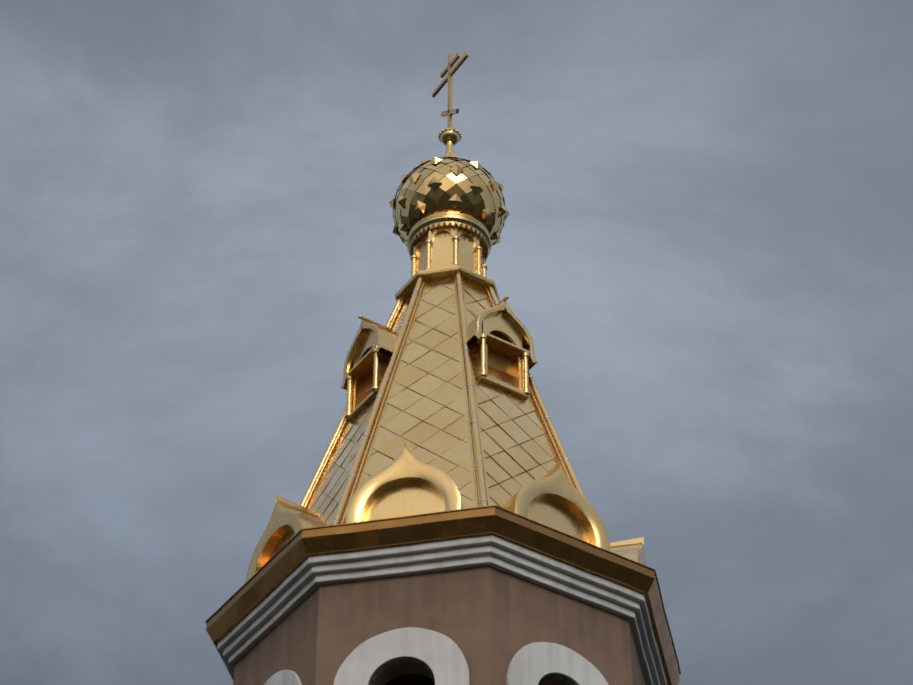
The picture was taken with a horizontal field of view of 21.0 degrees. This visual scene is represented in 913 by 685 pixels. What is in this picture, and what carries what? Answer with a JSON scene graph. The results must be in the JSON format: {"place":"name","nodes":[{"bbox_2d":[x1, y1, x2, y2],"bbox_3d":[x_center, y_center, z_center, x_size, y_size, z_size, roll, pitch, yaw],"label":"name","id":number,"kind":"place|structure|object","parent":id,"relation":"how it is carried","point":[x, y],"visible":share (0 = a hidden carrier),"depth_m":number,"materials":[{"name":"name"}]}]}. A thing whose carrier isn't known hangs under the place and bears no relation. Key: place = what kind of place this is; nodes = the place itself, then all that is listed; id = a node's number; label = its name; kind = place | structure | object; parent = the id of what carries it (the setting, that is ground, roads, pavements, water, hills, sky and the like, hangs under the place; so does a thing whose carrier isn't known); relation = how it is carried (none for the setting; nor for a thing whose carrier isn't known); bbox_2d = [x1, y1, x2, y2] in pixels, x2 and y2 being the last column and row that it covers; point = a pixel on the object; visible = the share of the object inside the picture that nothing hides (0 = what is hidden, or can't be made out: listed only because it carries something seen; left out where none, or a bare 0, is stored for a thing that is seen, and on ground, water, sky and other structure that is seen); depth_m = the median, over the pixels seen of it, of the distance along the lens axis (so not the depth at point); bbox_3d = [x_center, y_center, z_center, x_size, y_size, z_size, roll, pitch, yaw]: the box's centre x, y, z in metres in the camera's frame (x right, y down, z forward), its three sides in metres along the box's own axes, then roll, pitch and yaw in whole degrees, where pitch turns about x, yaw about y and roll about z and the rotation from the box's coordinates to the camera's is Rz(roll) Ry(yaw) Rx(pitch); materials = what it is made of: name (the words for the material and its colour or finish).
{"place":"outdoors","nodes":[
{"label":"outdoors","id":0,"kind":"place"},
{"bbox_2d":[365,332,512,354],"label":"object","id":1,"kind":"object","parent":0,"point":[501,336],"visible":0.1,"depth_m":27.24,"materials":[{"name":"gold metal"}]},
{"bbox_2d":[233,566,646,684],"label":"tower walls","id":2,"kind":"structure","parent":0,"point":[490,621],"depth_m":23.61,"materials":[{"name":"brown paint"}]},
{"bbox_2d":[264,627,608,684],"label":"arch surrounds","id":3,"kind":"object","parent":2,"relation":"attached to","point":[441,656],"visible":0.92,"depth_m":23.20,"materials":[{"name":"white paint"}]},
{"bbox_2d":[217,535,666,684],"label":"white cornice","id":4,"kind":"structure","parent":2,"relation":"on","point":[458,562],"depth_m":23.87,"materials":[{"name":"white paint"}]},
{"bbox_2d":[218,541,665,684],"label":"cornice soffits","id":5,"kind":"object","parent":4,"relation":"attached to","point":[275,598],"visible":0.81,"depth_m":24.10,"materials":[{"name":"white paint"}]},
{"bbox_2d":[205,505,680,684],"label":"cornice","id":6,"kind":"structure","parent":4,"relation":"on","point":[270,576],"depth_m":23.98,"materials":[{"name":"gold metal"}]},
{"bbox_2d":[300,271,585,524],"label":"roof ribs","id":7,"kind":"object","parent":6,"relation":"on","point":[541,408],"visible":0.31,"depth_m":26.43,"materials":[{"name":"gold metal"}]},
{"bbox_2d":[395,225,499,301],"bbox_3d":[-0.089,-0.776,28.947,1.263,0.887,1.263,1,-40,-1],"label":"drum","id":8,"kind":"object","parent":7,"relation":"on","point":[444,251],"visible":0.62,"depth_m":28.73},
{"bbox_2d":[395,158,501,239],"bbox_3d":[-0.085,-1.742,29.769,1.327,1.340,1.327,1,-40,-1],"label":"onion dome","id":9,"kind":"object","parent":8,"relation":"on","point":[414,221],"visible":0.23,"depth_m":29.12,"materials":[{"name":"gold metal"}]},
{"bbox_2d":[407,212,490,262],"bbox_3d":[-0.087,-1.154,29.268,1.005,0.245,1.005,1,-40,-1],"label":"cornice ring","id":10,"kind":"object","parent":8,"relation":"on","point":[441,219],"depth_m":28.97,"materials":[{"name":"gold metal"}]},
{"bbox_2d":[389,154,509,246],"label":"onion scales","id":11,"kind":"object","parent":8,"relation":"on","point":[448,185],"visible":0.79,"depth_m":29.17,"materials":[{"name":"gold metal"}]},
{"bbox_2d":[438,127,461,156],"bbox_3d":[-0.083,-2.432,30.357,0.295,0.588,0.295,1,-40,-1],"label":"finial base","id":12,"kind":"object","parent":11,"relation":"on","point":[449,138],"visible":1,"depth_m":30.35,"materials":[{"name":"gold metal"}]},
{"bbox_2d":[432,52,468,127],"bbox_3d":[-0.081,-3.133,30.954,0.038,1.405,0.845,22,-45,-23],"label":"cross","id":13,"kind":"object","parent":12,"relation":"on","point":[450,69],"visible":0.96,"depth_m":31.06,"materials":[{"name":"gold metal"}]},
{"bbox_2d":[245,441,645,582],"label":"kokoshnik gables","id":14,"kind":"structure","parent":6,"relation":"on","point":[404,482],"depth_m":24.57,"materials":[{"name":"gold metal"}]},
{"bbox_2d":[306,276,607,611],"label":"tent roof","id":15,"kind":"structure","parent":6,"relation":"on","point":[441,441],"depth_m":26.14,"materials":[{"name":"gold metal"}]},
{"bbox_2d":[310,276,557,523],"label":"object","id":16,"kind":"object","parent":15,"relation":"attached to","point":[439,410],"visible":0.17,"depth_m":26.13,"materials":[{"name":"gold metal"}]},
{"bbox_2d":[306,283,569,519],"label":"hip clamps","id":17,"kind":"object","parent":15,"relation":"attached to","point":[467,387],"visible":0.23,"depth_m":26.50,"materials":[{"name":"gold metal"}]},
{"bbox_2d":[341,296,536,421],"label":"dormers","id":18,"kind":"object","parent":15,"relation":"attached to","point":[380,340],"visible":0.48,"depth_m":27.14,"materials":[{"name":"gold metal"}]},
{"bbox_2d":[364,348,512,394],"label":"dormer windows","id":19,"kind":"structure","parent":18,"relation":"in","point":[499,361],"depth_m":27.08,"materials":[{"name":"gold metal"}]},
{"bbox_2d":[0,0,912,684],"label":"sky","id":20,"kind":"structure","parent":0,"point":[704,252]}
]}

